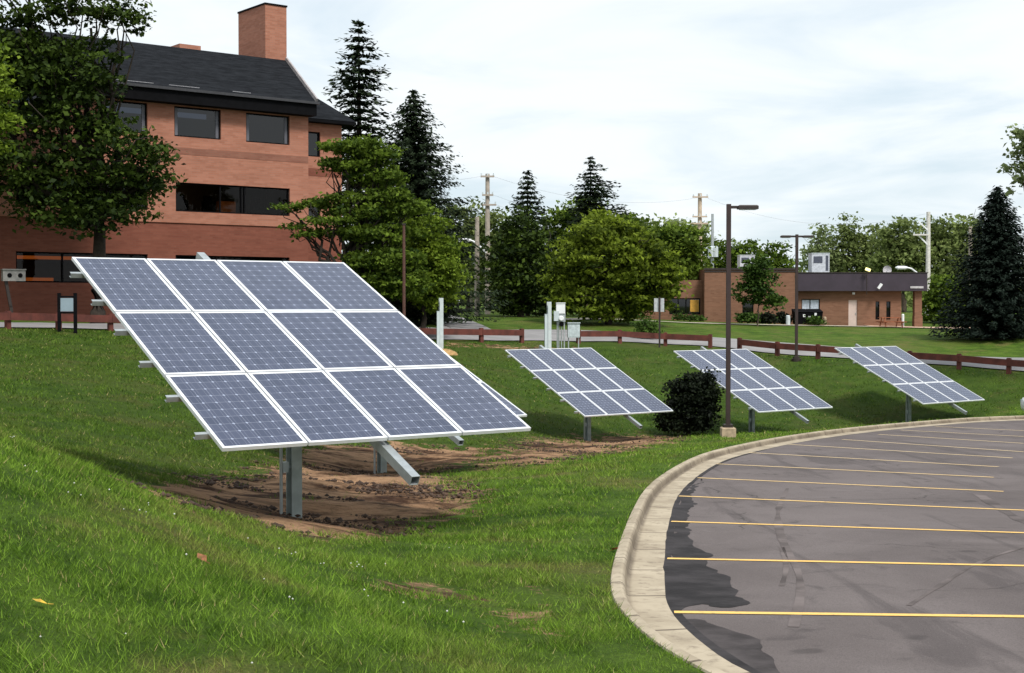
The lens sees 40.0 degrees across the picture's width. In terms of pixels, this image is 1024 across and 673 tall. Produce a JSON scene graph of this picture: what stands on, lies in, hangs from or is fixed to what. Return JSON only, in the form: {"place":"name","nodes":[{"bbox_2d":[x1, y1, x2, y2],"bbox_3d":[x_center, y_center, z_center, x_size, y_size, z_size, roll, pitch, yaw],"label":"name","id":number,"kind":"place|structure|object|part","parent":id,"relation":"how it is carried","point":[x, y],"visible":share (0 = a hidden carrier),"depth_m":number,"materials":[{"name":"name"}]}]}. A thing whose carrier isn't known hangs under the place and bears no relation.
{"place":"outdoors","nodes":[
{"label":"outdoors","id":0,"kind":"place"},
{"bbox_2d":[436,315,489,328],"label":"side road","id":1,"kind":"structure","parent":0,"point":[468,325],"depth_m":81.80,"materials":[{"name":"grey asphalt"}]},
{"bbox_2d":[0,304,1023,672],"bbox_3d":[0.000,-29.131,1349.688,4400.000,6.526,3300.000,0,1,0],"label":"ground","id":2,"kind":"structure","parent":0,"point":[386,506],"depth_m":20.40,"materials":[{"name":"green plant"}]},
{"bbox_2d":[0,269,25,312],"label":"service pedestal","id":3,"kind":"object","parent":2,"relation":"on","point":[7,275],"visible":0.93,"depth_m":61.80,"materials":[{"name":"grey metal"}]},
{"bbox_2d":[0,43,37,156],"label":"lime tree","id":4,"kind":"object","parent":2,"relation":"on","point":[7,93],"visible":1,"depth_m":43.85,"materials":[{"name":"green plant"}]},
{"bbox_2d":[34,599,53,604],"bbox_3d":[-2.392,1.352,7.171,0.112,0.013,0.048,19,6,-23],"label":"fallen leaf","id":5,"kind":"object","parent":2,"relation":"on","point":[40,600],"visible":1,"depth_m":7.18,"materials":[{"name":"yellow plant"}]},
{"bbox_2d":[57,293,76,333],"bbox_3d":[-17.445,-0.827,55.196,0.740,1.760,0.120,0,1,-4],"label":"notice board","id":6,"kind":"object","parent":2,"relation":"on","point":[66,303],"visible":0.86,"depth_m":55.14,"materials":[{"name":"black metal"}]},
{"bbox_2d":[0,0,187,322],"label":"oak tree","id":7,"kind":"object","parent":2,"relation":"on","point":[95,203],"visible":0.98,"depth_m":60.21,"materials":[{"name":"green plant"}]},
{"bbox_2d":[0,2,355,315],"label":"office building","id":8,"kind":"structure","parent":2,"relation":"on","point":[250,124],"depth_m":70.86,"materials":[{"name":"orange brick"}]},
{"bbox_2d":[15,93,60,125],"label":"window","id":9,"kind":"structure","parent":8,"relation":"in","point":[34,97],"depth_m":65.02,"materials":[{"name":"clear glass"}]},
{"bbox_2d":[16,251,146,282],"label":"window","id":10,"kind":"structure","parent":8,"relation":"in","point":[61,253],"depth_m":66.02,"materials":[{"name":"black glass"}]},
{"bbox_2d":[97,100,146,132],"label":"window","id":11,"kind":"structure","parent":8,"relation":"in","point":[134,109],"depth_m":68.05,"materials":[{"name":"grey glass"}]},
{"bbox_2d":[174,106,219,139],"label":"window","id":12,"kind":"structure","parent":8,"relation":"in","point":[188,122],"depth_m":70.07,"materials":[{"name":"grey glass"}]},
{"bbox_2d":[176,182,288,215],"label":"window","id":13,"kind":"structure","parent":8,"relation":"in","point":[241,187],"depth_m":71.59,"materials":[{"name":"black glass"}]},
{"bbox_2d":[176,255,288,260],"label":"window","id":14,"kind":"structure","parent":8,"relation":"in","point":[176,255],"depth_m":71.56,"materials":[{"name":"black glass"}]},
{"bbox_2d":[246,113,288,144],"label":"window","id":15,"kind":"structure","parent":8,"relation":"in","point":[260,128],"depth_m":72.49,"materials":[{"name":"grey glass"}]},
{"bbox_2d":[308,132,318,156],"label":"window","id":16,"kind":"structure","parent":8,"relation":"in","point":[313,137],"depth_m":76.99,"materials":[{"name":"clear glass"}]},
{"bbox_2d":[308,205,319,219],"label":"window","id":17,"kind":"structure","parent":8,"relation":"in","point":[309,212],"depth_m":77.09,"materials":[{"name":"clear glass"}]},
{"bbox_2d":[197,553,208,562],"bbox_3d":[-2.056,1.480,9.376,0.066,0.018,0.155,-16,29,-39],"label":"fallen leaf","id":18,"kind":"object","parent":2,"relation":"on","point":[199,555],"visible":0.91,"depth_m":9.39,"materials":[{"name":"brown plant"}]},
{"bbox_2d":[10,436,463,663],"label":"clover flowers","id":19,"kind":"object","parent":2,"relation":"on","point":[40,636],"visible":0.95,"depth_m":10.07,"materials":[{"name":"white plant"}]},
{"bbox_2d":[0,311,523,342],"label":"guard rail","id":20,"kind":"object","parent":2,"relation":"on","point":[7,317],"visible":0.37,"depth_m":57.95,"materials":[{"name":"brown wood"}]},
{"bbox_2d":[69,252,530,517],"bbox_3d":[-2.771,1.377,17.604,4.200,5.023,5.670,-1,2,-36],"label":"solar array","id":21,"kind":"object","parent":2,"relation":"on","point":[293,357],"visible":0.98,"depth_m":17.27,"materials":[{"name":"glass"}]},
{"bbox_2d":[267,133,439,301],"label":"maple tree","id":22,"kind":"object","parent":2,"relation":"on","point":[379,265],"visible":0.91,"depth_m":65.35,"materials":[{"name":"green plant"}]},
{"bbox_2d":[321,19,400,254],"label":"spruce tree","id":23,"kind":"object","parent":2,"relation":"on","point":[358,96],"visible":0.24,"depth_m":87.46,"materials":[{"name":"green plant"}]},
{"bbox_2d":[402,223,405,316],"bbox_3d":[-4.643,-1.728,60.476,0.150,6.251,0.150,0,1,0],"label":"slim pole","id":24,"kind":"object","parent":2,"relation":"on","point":[403,276],"visible":0.76,"depth_m":60.41,"materials":[{"name":"brown metal"}]},
{"bbox_2d":[120,432,702,541],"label":"earth clods","id":25,"kind":"object","parent":2,"relation":"on","point":[236,485],"visible":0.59,"depth_m":21.16,"materials":[{"name":"brown soil"}]},
{"bbox_2d":[383,294,465,327],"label":"yew shrub","id":26,"kind":"object","parent":2,"relation":"on","point":[413,312],"visible":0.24,"depth_m":70.41,"materials":[{"name":"green plant"}]},
{"bbox_2d":[341,89,512,327],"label":"spruce tree","id":27,"kind":"object","parent":2,"relation":"on","point":[417,160],"visible":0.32,"depth_m":81.30,"materials":[{"name":"green plant"}]},
{"bbox_2d":[391,207,472,327],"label":"honey locust tree","id":28,"kind":"object","parent":2,"relation":"on","point":[444,258],"visible":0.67,"depth_m":67.97,"materials":[{"name":"green plant"}]},
{"bbox_2d":[436,298,442,348],"bbox_3d":[-3.342,-0.332,64.980,0.318,2.900,0.171,0,1,-20],"label":"steel post","id":29,"kind":"object","parent":2,"relation":"on","point":[440,328],"visible":0.71,"depth_m":64.91,"materials":[{"name":"metal"}]},
{"bbox_2d":[442,349,457,354],"bbox_3d":[-3.108,0.765,64.559,1.378,0.408,0.988,0,1,0],"label":"earth mound","id":30,"kind":"object","parent":2,"relation":"on","point":[449,352],"visible":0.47,"depth_m":64.47,"materials":[{"name":"beige soil"}]},
{"bbox_2d":[374,357,526,473],"bbox_3d":[-2.722,2.075,29.059,4.200,4.855,5.809,-1,2,-36],"label":"solar array","id":31,"kind":"object","parent":2,"relation":"on","point":[382,461],"visible":0.11,"depth_m":28.98,"materials":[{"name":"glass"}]},
{"bbox_2d":[469,254,474,308],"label":"utility pole","id":32,"kind":"object","parent":2,"relation":"on","point":[470,300],"visible":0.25,"depth_m":117.80,"materials":[{"name":"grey wood"}]},
{"bbox_2d":[434,196,514,311],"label":"ash tree","id":33,"kind":"object","parent":2,"relation":"on","point":[496,216],"visible":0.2,"depth_m":116.78,"materials":[{"name":"green plant"}]},
{"bbox_2d":[458,173,495,313],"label":"utility pole","id":34,"kind":"object","parent":2,"relation":"on","point":[487,195],"visible":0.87,"depth_m":107.67,"materials":[{"name":"grey wood"}]},
{"bbox_2d":[474,217,479,315],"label":"utility pole","id":35,"kind":"object","parent":2,"relation":"on","point":[477,253],"visible":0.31,"depth_m":97.77,"materials":[{"name":"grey wood"}]},
{"bbox_2d":[466,204,556,316],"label":"cedar tree","id":36,"kind":"object","parent":2,"relation":"on","point":[518,256],"visible":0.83,"depth_m":95.24,"materials":[{"name":"green plant"}]},
{"bbox_2d":[483,170,559,315],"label":"spruce tree","id":37,"kind":"object","parent":2,"relation":"on","point":[526,188],"visible":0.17,"depth_m":101.64,"materials":[{"name":"green plant"}]},
{"bbox_2d":[544,302,550,348],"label":"steel post","id":38,"kind":"object","parent":2,"relation":"on","point":[547,330],"visible":0.71,"depth_m":65.91,"materials":[{"name":"metal"}]},
{"bbox_2d":[554,303,564,347],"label":"meter stand","id":39,"kind":"object","parent":2,"relation":"on","point":[559,314],"visible":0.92,"depth_m":66.20,"materials":[{"name":"metal"}]},
{"bbox_2d":[567,322,579,347],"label":"utility cabinet","id":40,"kind":"object","parent":2,"relation":"on","point":[573,329],"visible":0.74,"depth_m":66.48,"materials":[{"name":"grey metal"}]},
{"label":"door","id":41,"kind":"part","parent":40,"relation":"part of","materials":[{"name":"white metal"}]},
{"bbox_2d":[505,345,672,440],"bbox_3d":[2.676,2.883,50.117,4.200,5.023,5.670,-1,2,-36],"label":"solar array","id":42,"kind":"object","parent":2,"relation":"on","point":[587,383],"visible":0.98,"depth_m":49.99,"materials":[{"name":"glass"}]},
{"bbox_2d":[534,194,659,267],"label":"ash tree","id":43,"kind":"object","parent":2,"relation":"on","point":[559,214],"visible":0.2,"depth_m":108.63,"materials":[{"name":"green plant"}]},
{"bbox_2d":[535,205,694,324],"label":"round maple tree","id":44,"kind":"object","parent":2,"relation":"on","point":[605,282],"visible":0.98,"depth_m":86.28,"materials":[{"name":"green plant"}]},
{"bbox_2d":[552,156,683,310],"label":"spruce tree","id":45,"kind":"object","parent":2,"relation":"on","point":[594,196],"visible":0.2,"depth_m":103.51,"materials":[{"name":"green plant"}]},
{"bbox_2d":[613,311,651,318],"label":"shrub","id":46,"kind":"object","parent":2,"relation":"on","point":[645,316],"visible":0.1,"depth_m":99.42,"materials":[{"name":"green plant"}]},
{"bbox_2d":[576,330,711,347],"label":"guard rail","id":47,"kind":"object","parent":2,"relation":"on","point":[620,334],"visible":0.71,"depth_m":73.50,"materials":[{"name":"brown wood"}]},
{"bbox_2d":[630,315,664,332],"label":"shrub","id":48,"kind":"object","parent":2,"relation":"on","point":[647,326],"visible":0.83,"depth_m":76.84,"materials":[{"name":"green plant"}]},
{"bbox_2d":[654,297,663,346],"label":"road sign","id":49,"kind":"object","parent":2,"relation":"on","point":[659,304],"visible":0.82,"depth_m":73.20,"materials":[{"name":"grey metal"}]},
{"bbox_2d":[634,213,720,259],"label":"ash tree","id":50,"kind":"object","parent":2,"relation":"on","point":[682,221],"visible":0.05,"depth_m":148.84,"materials":[{"name":"green plant"}]},
{"bbox_2d":[638,217,722,279],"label":"elm tree","id":51,"kind":"object","parent":2,"relation":"on","point":[681,238],"visible":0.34,"depth_m":110.79,"materials":[{"name":"green plant"}]},
{"bbox_2d":[669,311,707,321],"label":"shrub","id":52,"kind":"object","parent":2,"relation":"on","point":[690,317],"visible":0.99,"depth_m":103.83,"materials":[{"name":"green plant"}]},
{"bbox_2d":[653,366,724,434],"bbox_3d":[6.604,2.597,52.833,3.025,3.004,2.648,0,1,0],"label":"round bush","id":53,"kind":"object","parent":2,"relation":"on","point":[693,406],"visible":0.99,"depth_m":52.26,"materials":[{"name":"green plant"}]},
{"bbox_2d":[370,256,1020,306],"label":"wood","id":54,"kind":"object","parent":2,"relation":"on","point":[908,296],"visible":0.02,"depth_m":220.84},
{"bbox_2d":[690,193,707,260],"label":"utility pole","id":55,"kind":"object","parent":2,"relation":"on","point":[700,216],"visible":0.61,"depth_m":127.58,"materials":[{"name":"beige wood"}]},
{"bbox_2d":[496,177,698,202],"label":"power line","id":56,"kind":"object","parent":55,"relation":"attached to","point":[610,201],"visible":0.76,"depth_m":120.06,"materials":[{"name":"black metal"}]},
{"bbox_2d":[708,198,922,224],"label":"power line","id":57,"kind":"object","parent":55,"relation":"attached to","point":[832,224],"visible":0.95,"depth_m":124.14,"materials":[{"name":"black metal"}]},
{"bbox_2d":[708,214,717,266],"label":"utility pole","id":58,"kind":"object","parent":2,"relation":"on","point":[715,250],"visible":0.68,"depth_m":123.70,"materials":[{"name":"metal"}]},
{"bbox_2d":[565,318,911,327],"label":"footpath","id":59,"kind":"structure","parent":2,"relation":"on","point":[731,323],"depth_m":101.53,"materials":[{"name":"grey concrete"}]},
{"bbox_2d":[786,315,789,325],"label":"bollard","id":60,"kind":"object","parent":59,"relation":"on","point":[787,319],"visible":0.79,"depth_m":103.87,"materials":[{"name":"white plastic"}]},
{"bbox_2d":[720,204,758,437],"bbox_3d":[7.433,-0.305,46.005,1.180,8.033,0.460,0,1,0],"label":"lamp post","id":61,"kind":"object","parent":2,"relation":"on","point":[727,429],"visible":0.92,"depth_m":45.93,"materials":[{"name":"brown metal"}]},
{"bbox_2d":[733,311,760,323],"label":"shrub","id":62,"kind":"object","parent":2,"relation":"on","point":[749,317],"visible":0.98,"depth_m":103.60,"materials":[{"name":"green plant"}]},
{"bbox_2d":[703,236,800,267],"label":"ash tree","id":63,"kind":"object","parent":2,"relation":"on","point":[779,258],"visible":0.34,"depth_m":148.92,"materials":[{"name":"green plant"}]},
{"bbox_2d":[673,346,832,431],"bbox_3d":[9.220,2.963,54.196,4.200,5.023,5.670,-1,2,-36],"label":"solar array","id":64,"kind":"object","parent":2,"relation":"on","point":[759,385],"visible":0.89,"depth_m":54.09,"materials":[{"name":"glass"}]},
{"bbox_2d":[586,268,927,326],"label":"service building","id":65,"kind":"structure","parent":2,"relation":"on","point":[839,298],"depth_m":107.49,"materials":[{"name":"brown brick"}]},
{"bbox_2d":[669,298,699,313],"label":"window","id":66,"kind":"structure","parent":65,"relation":"in","point":[684,304],"depth_m":108.79,"materials":[{"name":"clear glass"}]},
{"bbox_2d":[737,255,754,267],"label":"rooftop air unit","id":67,"kind":"object","parent":65,"relation":"on","point":[740,258],"visible":0.61,"depth_m":112.24,"materials":[{"name":"white metal"}]},
{"bbox_2d":[742,300,752,312],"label":"window","id":68,"kind":"structure","parent":65,"relation":"in","point":[747,308],"depth_m":107.60,"materials":[{"name":"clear glass"}]},
{"bbox_2d":[802,299,819,308],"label":"window","id":69,"kind":"structure","parent":65,"relation":"in","point":[806,303],"depth_m":108.00,"materials":[{"name":"white glass"}]},
{"bbox_2d":[808,253,829,271],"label":"rooftop air unit","id":70,"kind":"object","parent":65,"relation":"on","point":[818,262],"visible":0.91,"depth_m":111.25,"materials":[{"name":"white metal"}]},
{"bbox_2d":[848,300,856,325],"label":"door","id":71,"kind":"structure","parent":65,"relation":"in","point":[852,310],"depth_m":107.97,"materials":[{"name":"metal"}]},
{"bbox_2d":[865,268,870,294],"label":"flood light","id":72,"kind":"object","parent":65,"relation":"attached to","point":[867,269],"visible":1,"depth_m":106.81,"materials":[{"name":"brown metal"}]},
{"bbox_2d":[875,301,878,319],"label":"window","id":73,"kind":"structure","parent":65,"relation":"in","point":[877,302],"depth_m":108.00,"materials":[{"name":"black glass"}]},
{"bbox_2d":[883,266,891,271],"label":"satellite dish","id":74,"kind":"object","parent":65,"relation":"attached to","point":[887,269],"visible":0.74,"depth_m":108.95,"materials":[{"name":"metal"}]},
{"bbox_2d":[886,301,889,319],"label":"window","id":75,"kind":"structure","parent":65,"relation":"in","point":[887,302],"depth_m":108.00,"materials":[{"name":"black glass"}]},
{"bbox_2d":[731,252,788,325],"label":"young tree","id":76,"kind":"object","parent":2,"relation":"on","point":[756,274],"visible":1,"depth_m":98.69,"materials":[{"name":"green plant"}]},
{"bbox_2d":[752,312,777,323],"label":"shrub","id":77,"kind":"object","parent":2,"relation":"on","point":[761,318],"visible":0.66,"depth_m":104.20,"materials":[{"name":"green plant"}]},
{"bbox_2d":[759,311,781,323],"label":"shrub","id":78,"kind":"object","parent":2,"relation":"on","point":[769,317],"visible":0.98,"depth_m":103.67,"materials":[{"name":"green plant"}]},
{"bbox_2d":[776,311,794,323],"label":"shrub","id":79,"kind":"object","parent":2,"relation":"on","point":[779,315],"visible":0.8,"depth_m":104.60,"materials":[{"name":"green plant"}]},
{"bbox_2d":[780,234,813,361],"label":"lamp post","id":80,"kind":"object","parent":2,"relation":"on","point":[796,358],"visible":0.86,"depth_m":68.51,"materials":[{"name":"brown metal"}]},
{"bbox_2d":[791,309,822,325],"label":"dumpster","id":81,"kind":"object","parent":2,"relation":"on","point":[807,313],"visible":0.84,"depth_m":104.46,"materials":[{"name":"black metal"}]},
{"bbox_2d":[803,315,828,324],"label":"shrub","id":82,"kind":"object","parent":2,"relation":"on","point":[814,320],"visible":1,"depth_m":104.15,"materials":[{"name":"green plant"}]},
{"bbox_2d":[610,416,1023,672],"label":"kerb","id":83,"kind":"structure","parent":2,"relation":"on","point":[638,578],"depth_m":15.04,"materials":[{"name":"concrete"}]},
{"bbox_2d":[794,223,857,271],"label":"poplar tree","id":84,"kind":"object","parent":2,"relation":"on","point":[817,247],"visible":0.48,"depth_m":164.00,"materials":[{"name":"green plant"}]},
{"bbox_2d":[663,420,1023,672],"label":"parking lot","id":85,"kind":"structure","parent":2,"relation":"on","point":[895,551],"depth_m":14.95,"materials":[{"name":"grey asphalt"}]},
{"bbox_2d":[1020,397,1023,410],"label":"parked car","id":86,"kind":"object","parent":85,"relation":"on","point":[1022,403],"visible":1,"depth_m":54.73,"materials":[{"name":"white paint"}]},
{"bbox_2d":[825,211,875,271],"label":"poplar tree","id":87,"kind":"object","parent":2,"relation":"on","point":[848,234],"visible":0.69,"depth_m":163.97,"materials":[{"name":"green plant"}]},
{"bbox_2d":[842,222,898,271],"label":"poplar tree","id":88,"kind":"object","parent":2,"relation":"on","point":[871,227],"visible":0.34,"depth_m":164.03,"materials":[{"name":"green plant"}]},
{"bbox_2d":[737,338,1023,373],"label":"guard rail","id":89,"kind":"object","parent":2,"relation":"on","point":[959,359],"visible":0.66,"depth_m":65.85,"materials":[{"name":"brown wood"}]},
{"bbox_2d":[875,317,906,327],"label":"picnic table","id":90,"kind":"object","parent":2,"relation":"on","point":[896,322],"visible":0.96,"depth_m":105.16,"materials":[{"name":"orange wood"}]},
{"bbox_2d":[859,215,945,311],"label":"cottonwood tree","id":91,"kind":"object","parent":2,"relation":"on","point":[896,243],"visible":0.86,"depth_m":148.72,"materials":[{"name":"green plant"}]},
{"bbox_2d":[834,344,984,421],"bbox_3d":[16.515,2.878,58.673,4.200,5.023,5.670,-1,2,-36],"label":"solar array","id":92,"kind":"object","parent":2,"relation":"on","point":[910,376],"visible":0.98,"depth_m":58.55,"materials":[{"name":"glass"}]},
{"bbox_2d":[895,212,929,313],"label":"utility pole","id":93,"kind":"object","parent":2,"relation":"on","point":[927,234],"visible":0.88,"depth_m":121.69,"materials":[{"name":"grey metal"}]},
{"bbox_2d":[867,325,969,327],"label":"apron","id":94,"kind":"object","parent":2,"relation":"on","point":[904,326],"visible":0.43,"depth_m":106.12,"materials":[{"name":"grey concrete"}]},
{"bbox_2d":[911,273,971,321],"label":"hawthorn tree","id":95,"kind":"object","parent":2,"relation":"on","point":[930,299],"visible":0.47,"depth_m":115.49,"materials":[{"name":"green plant"}]},
{"bbox_2d":[910,210,982,295],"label":"cottonwood tree","id":96,"kind":"object","parent":2,"relation":"on","point":[950,242],"visible":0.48,"depth_m":148.45,"materials":[{"name":"green plant"}]},
{"bbox_2d":[968,226,971,255],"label":"utility pole","id":97,"kind":"object","parent":2,"relation":"on","point":[970,231],"visible":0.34,"depth_m":125.71,"materials":[{"name":"grey wood"}]},
{"bbox_2d":[923,185,1023,341],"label":"blue spruce tree","id":98,"kind":"object","parent":2,"relation":"on","point":[994,267],"visible":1,"depth_m":83.10,"materials":[{"name":"green plant"}]},
{"bbox_2d":[996,123,1023,207],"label":"walnut tree","id":99,"kind":"object","parent":2,"relation":"on","point":[1018,133],"visible":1,"depth_m":59.85,"materials":[{"name":"green plant"}]},
{"bbox_2d":[0,322,1023,370],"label":"road","id":100,"kind":"structure","parent":0,"point":[533,334],"depth_m":71.82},
{"bbox_2d":[0,0,1023,300],"label":"sky","id":101,"kind":"structure","parent":0,"point":[808,112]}
]}

